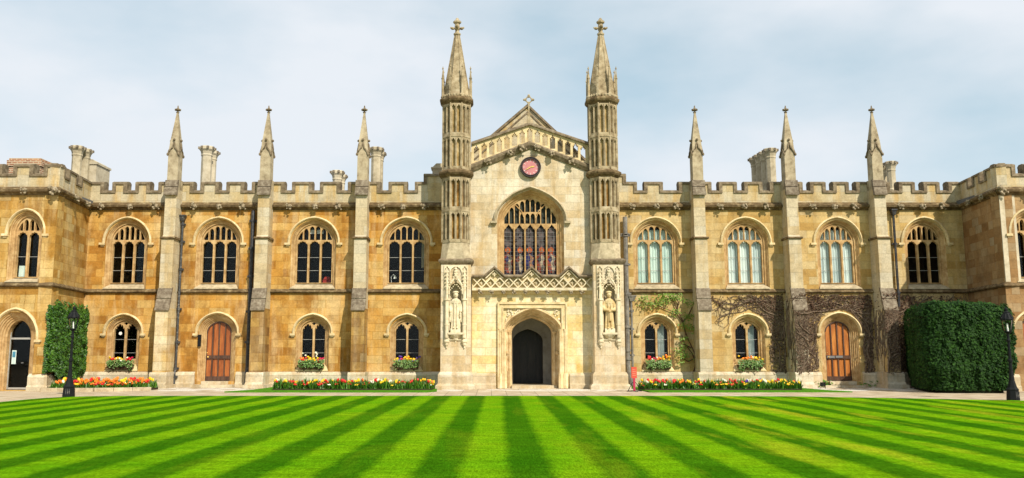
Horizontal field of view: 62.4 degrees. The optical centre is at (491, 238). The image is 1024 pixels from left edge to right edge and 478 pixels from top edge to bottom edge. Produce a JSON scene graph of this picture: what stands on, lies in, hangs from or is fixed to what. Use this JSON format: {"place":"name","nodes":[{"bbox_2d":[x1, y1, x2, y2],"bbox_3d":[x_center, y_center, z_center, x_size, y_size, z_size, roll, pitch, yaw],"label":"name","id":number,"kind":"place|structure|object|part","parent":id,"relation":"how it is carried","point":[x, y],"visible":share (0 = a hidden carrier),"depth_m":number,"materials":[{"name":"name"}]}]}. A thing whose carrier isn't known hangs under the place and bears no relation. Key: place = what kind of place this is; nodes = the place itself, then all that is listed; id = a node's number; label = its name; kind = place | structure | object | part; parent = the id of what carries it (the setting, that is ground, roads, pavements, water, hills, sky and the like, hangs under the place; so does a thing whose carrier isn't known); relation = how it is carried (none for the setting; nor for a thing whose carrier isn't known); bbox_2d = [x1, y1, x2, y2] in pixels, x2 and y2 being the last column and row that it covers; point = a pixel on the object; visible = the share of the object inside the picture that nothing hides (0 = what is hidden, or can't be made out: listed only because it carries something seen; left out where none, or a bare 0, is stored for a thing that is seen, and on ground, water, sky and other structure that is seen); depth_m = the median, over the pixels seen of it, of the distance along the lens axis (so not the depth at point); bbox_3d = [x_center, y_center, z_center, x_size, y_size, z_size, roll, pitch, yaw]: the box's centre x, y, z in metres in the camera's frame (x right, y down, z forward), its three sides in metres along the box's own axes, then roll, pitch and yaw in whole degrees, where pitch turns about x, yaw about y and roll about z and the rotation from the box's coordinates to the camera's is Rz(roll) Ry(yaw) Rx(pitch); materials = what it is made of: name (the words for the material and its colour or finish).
{"place":"outdoors","nodes":[
{"label":"outdoors","id":0,"kind":"place"},
{"bbox_2d":[0,396,1023,477],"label":"lawn","id":1,"kind":"structure","parent":0,"point":[450,437],"depth_m":14.22,"materials":[{"name":"green plant"}]},
{"bbox_2d":[0,388,1023,401],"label":"path","id":2,"kind":"structure","parent":0,"point":[855,392],"depth_m":30.26,"materials":[{"name":"beige stone"}]},
{"bbox_2d":[0,145,110,390],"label":"stone wing","id":3,"kind":"structure","parent":2,"relation":"on","point":[45,207],"depth_m":33.23,"materials":[{"name":"beige stone"}]},
{"bbox_2d":[6,326,30,388],"bbox_3d":[-18.333,4.486,32.911,0.920,2.700,0.090,0,-8,0],"label":"door","id":4,"kind":"structure","parent":3,"relation":"in","point":[13,361],"depth_m":32.86,"materials":[{"name":"black wood"}]},
{"bbox_2d":[1,208,48,281],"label":"window","id":5,"kind":"structure","parent":3,"relation":"in","point":[15,230],"depth_m":33.10,"materials":[{"name":"beige stone"}]},
{"bbox_2d":[42,299,89,379],"bbox_3d":[-17.096,4.234,34.090,0.505,3.432,3.956,1,-8,-6],"label":"ivy","id":6,"kind":"object","parent":3,"relation":"attached to","point":[56,350],"visible":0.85,"depth_m":33.43,"materials":[{"name":"green plant"}]},
{"bbox_2d":[62,305,79,396],"bbox_3d":[-14.020,3.728,28.203,0.386,3.040,0.390,0,-8,0],"label":"street lamp","id":7,"kind":"object","parent":2,"relation":"on","point":[69,388],"visible":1,"depth_m":28.11,"materials":[{"name":"black metal"}]},
{"bbox_2d":[39,378,157,391],"bbox_3d":[-15.028,5.736,33.559,3.929,0.535,3.949,0,-8,0],"label":"flower bed","id":8,"kind":"object","parent":2,"relation":"on","point":[54,387],"visible":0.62,"depth_m":31.99,"materials":[{"name":"plant"}]},
{"bbox_2d":[224,387,436,392],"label":"grass verge","id":9,"kind":"object","parent":2,"relation":"on","point":[267,390],"depth_m":30.98,"materials":[{"name":"green plant"}]},
{"bbox_2d":[273,376,434,389],"bbox_3d":[-5.351,5.609,32.853,6.372,0.599,1.474,0,-8,0],"label":"flower bed","id":10,"kind":"object","parent":2,"relation":"on","point":[367,385],"visible":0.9,"depth_m":32.29,"materials":[{"name":"plant"}]},
{"bbox_2d":[627,367,640,391],"bbox_3d":[5.396,5.308,31.975,0.503,0.920,0.426,-3,-8,22],"label":"sign stand","id":11,"kind":"object","parent":2,"relation":"on","point":[633,372],"visible":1,"depth_m":31.97,"materials":[{"name":"red metal"}]},
{"bbox_2d":[637,377,803,389],"bbox_3d":[8.846,5.626,32.850,6.323,0.565,1.506,0,-8,0],"label":"flower bed","id":12,"kind":"object","parent":2,"relation":"on","point":[706,385],"visible":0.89,"depth_m":32.29,"materials":[{"name":"plant"}]},
{"bbox_2d":[631,387,851,392],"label":"grass verge","id":13,"kind":"object","parent":2,"relation":"on","point":[717,391],"depth_m":31.11,"materials":[{"name":"green plant"}]},
{"bbox_2d":[1000,306,1019,399],"bbox_3d":[15.950,3.508,26.013,0.386,2.890,0.390,0,-8,0],"label":"street lamp","id":14,"kind":"object","parent":2,"relation":"on","point":[1012,391],"visible":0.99,"depth_m":25.93,"materials":[{"name":"black metal"}]},
{"bbox_2d":[0,0,1023,189],"label":"sky","id":15,"kind":"structure","parent":0,"point":[943,80],"materials":[{"name":"white"}]},
{"bbox_2d":[956,163,1023,390],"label":"stone wing","id":16,"kind":"structure","parent":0,"point":[991,204],"depth_m":33.39,"materials":[{"name":"beige stone"}]},
{"bbox_2d":[1006,209,1023,281],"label":"window","id":17,"kind":"structure","parent":16,"relation":"in","point":[1021,217],"depth_m":33.23,"materials":[{"name":"beige stone"}]},
{"bbox_3d":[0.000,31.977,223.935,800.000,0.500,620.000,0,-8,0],"label":"ground","id":18,"kind":"structure","parent":0,"visible":0},
{"bbox_2d":[81,106,441,388],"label":"stone range","id":19,"kind":"structure","parent":18,"relation":"on","point":[210,283],"depth_m":36.28,"materials":[{"name":"beige stone"}]},
{"bbox_2d":[106,356,133,370],"bbox_3d":[-15.681,5.266,35.673,1.142,0.621,0.369,0,-8,0],"label":"window box","id":20,"kind":"object","parent":19,"relation":"on","point":[120,363],"visible":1,"depth_m":35.65,"materials":[{"name":"green wood"}]},
{"bbox_2d":[100,313,145,370],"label":"window","id":21,"kind":"structure","parent":19,"relation":"in","point":[111,332],"depth_m":36.08,"materials":[{"name":"beige stone"}]},
{"bbox_2d":[99,216,153,288],"bbox_3d":[-15.750,0.604,36.594,2.350,3.160,0.510,0,-8,0],"label":"window","id":22,"kind":"structure","parent":19,"relation":"in","point":[111,240],"depth_m":36.60,"materials":[{"name":"beige stone"}]},
{"bbox_2d":[189,216,246,288],"bbox_3d":[-11.800,0.604,36.594,2.440,3.160,0.510,0,-8,0],"label":"window","id":23,"kind":"structure","parent":19,"relation":"in","point":[201,241],"depth_m":36.59,"materials":[{"name":"beige stone"}]},
{"bbox_3d":[-11.680,4.776,36.174,1.112,2.540,0.185,0,-8,0],"label":"door","id":24,"kind":"part","parent":19,"relation":"part of","materials":[{"name":"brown wood"}]},
{"bbox_2d":[298,352,323,370],"bbox_3d":[-7.622,5.160,35.683,1.128,0.806,0.355,0,-8,0],"label":"window box","id":25,"kind":"object","parent":19,"relation":"on","point":[306,364],"visible":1,"depth_m":35.64,"materials":[{"name":"green wood"}]},
{"bbox_2d":[290,313,334,370],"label":"window","id":26,"kind":"structure","parent":19,"relation":"in","point":[299,332],"depth_m":36.06,"materials":[{"name":"beige stone"}]},
{"bbox_2d":[284,216,342,288],"bbox_3d":[-7.680,0.604,36.594,2.490,3.160,0.510,0,-8,0],"label":"window","id":27,"kind":"structure","parent":19,"relation":"in","point":[295,241],"depth_m":36.58,"materials":[{"name":"beige stone"}]},
{"bbox_2d":[323,276,330,282],"bbox_3d":[-7.221,1.913,37.204,0.360,0.490,0.450,0,-8,0],"label":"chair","id":28,"kind":"object","parent":19,"relation":"in","point":[327,279],"visible":0.42,"depth_m":36.99,"materials":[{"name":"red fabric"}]},
{"bbox_2d":[377,216,434,288],"bbox_3d":[-3.680,0.604,36.594,2.510,3.160,0.510,0,-8,0],"label":"window","id":29,"kind":"structure","parent":19,"relation":"in","point":[399,225],"depth_m":36.58,"materials":[{"name":"beige stone"}]},
{"bbox_2d":[384,313,428,370],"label":"window","id":30,"kind":"structure","parent":19,"relation":"in","point":[404,320],"depth_m":36.06,"materials":[{"name":"beige stone"}]},
{"bbox_2d":[393,355,420,370],"bbox_3d":[-3.579,5.241,35.674,1.174,0.644,0.351,0,-8,0],"label":"window box","id":31,"kind":"object","parent":19,"relation":"on","point":[405,364],"visible":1,"depth_m":35.64,"materials":[{"name":"green wood"}]},
{"bbox_2d":[435,18,630,389],"bbox_3d":[1.655,-1.351,37.917,7.790,15.810,6.811,0,-8,0],"label":"gatehouse","id":32,"kind":"object","parent":18,"relation":"on","point":[531,261],"visible":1,"depth_m":35.10,"materials":[{"name":"beige stone"}]},
{"bbox_2d":[449,291,461,331],"bbox_3d":[-1.445,2.931,34.059,0.574,1.680,0.410,0,-8,0],"label":"statue","id":33,"kind":"object","parent":32,"relation":"in","point":[455,312],"visible":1,"depth_m":34.00,"materials":[{"name":"stone"}]},
{"bbox_2d":[421,104,584,268],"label":"hall gable","id":34,"kind":"structure","parent":32,"relation":"on","point":[518,118],"depth_m":38.34,"materials":[{"name":"stone"}]},
{"bbox_2d":[491,186,570,274],"bbox_3d":[1.630,-0.298,35.424,3.340,3.855,0.670,0,-8,0],"label":"great window","id":35,"kind":"structure","parent":32,"relation":"in","point":[530,225],"depth_m":35.57,"materials":[{"name":"beige stone"}]},
{"bbox_2d":[603,291,615,331],"bbox_3d":[4.750,2.931,34.063,0.623,1.680,0.400,0,-8,0],"label":"statue","id":36,"kind":"object","parent":32,"relation":"in","point":[609,305],"visible":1,"depth_m":33.98,"materials":[{"name":"stone"}]},
{"bbox_2d":[619,106,967,388],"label":"stone range","id":37,"kind":"structure","parent":18,"relation":"on","point":[698,240],"depth_m":36.42,"materials":[{"name":"beige stone"}]},
{"bbox_2d":[628,216,684,288],"bbox_3d":[7.090,0.607,36.613,2.490,3.160,0.547,0,-8,0],"label":"window","id":38,"kind":"structure","parent":37,"relation":"in","point":[655,252],"depth_m":36.72,"materials":[{"name":"beige stone"}]},
{"bbox_2d":[635,313,679,370],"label":"window","id":39,"kind":"structure","parent":37,"relation":"in","point":[659,339],"depth_m":36.10,"materials":[{"name":"beige stone"}]},
{"bbox_2d":[645,354,671,370],"bbox_3d":[7.059,5.213,35.677,1.132,0.699,0.361,0,-8,0],"label":"window box","id":40,"kind":"object","parent":37,"relation":"on","point":[653,364],"visible":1,"depth_m":35.63,"materials":[{"name":"green wood"}]},
{"bbox_2d":[635,293,695,371],"bbox_3d":[7.469,4.250,35.778,3.081,3.955,0.270,0,-8,0],"label":"climbing plant","id":41,"kind":"object","parent":37,"relation":"attached to","point":[671,296],"visible":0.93,"depth_m":35.92,"materials":[{"name":"green plant"}]},
{"bbox_2d":[718,216,774,288],"bbox_3d":[10.990,0.607,36.613,2.450,3.160,0.547,0,-8,0],"label":"window","id":42,"kind":"structure","parent":37,"relation":"in","point":[746,260],"depth_m":36.71,"materials":[{"name":"beige stone"}]},
{"bbox_2d":[726,313,771,370],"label":"window","id":43,"kind":"structure","parent":37,"relation":"in","point":[750,322],"depth_m":36.10,"materials":[{"name":"beige stone"}]},
{"bbox_2d":[737,355,764,370],"bbox_3d":[10.942,5.248,35.679,1.127,0.675,0.357,0,-8,0],"label":"window box","id":44,"kind":"object","parent":37,"relation":"on","point":[758,364],"visible":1,"depth_m":35.63,"materials":[{"name":"green plant"}]},
{"bbox_2d":[810,216,865,288],"bbox_3d":[14.960,0.607,36.613,2.370,3.160,0.547,0,-8,0],"label":"window","id":45,"kind":"structure","parent":37,"relation":"in","point":[838,258],"depth_m":36.71,"materials":[{"name":"beige stone"}]},
{"bbox_3d":[14.830,4.776,36.174,1.112,2.540,0.185,0,-8,0],"label":"door","id":46,"kind":"part","parent":37,"relation":"part of","materials":[{"name":"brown wood"}]},
{"bbox_2d":[711,292,966,374],"bbox_3d":[14.847,3.980,35.397,11.237,3.510,1.158,0,-8,0],"label":"bare creeper","id":47,"kind":"object","parent":37,"relation":"attached to","point":[892,316],"visible":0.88,"depth_m":35.90,"materials":[{"name":"brown plant"}]},
{"bbox_2d":[898,216,952,288],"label":"window","id":48,"kind":"structure","parent":37,"relation":"in","point":[934,230],"depth_m":36.60,"materials":[{"name":"beige stone"}]},
{"bbox_2d":[903,299,1018,392],"bbox_3d":[17.514,4.430,32.855,3.578,3.926,5.441,0,-8,0],"label":"shrub","id":49,"kind":"object","parent":18,"relation":"on","point":[954,346],"visible":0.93,"depth_m":30.51,"materials":[{"name":"green plant"}]}
]}

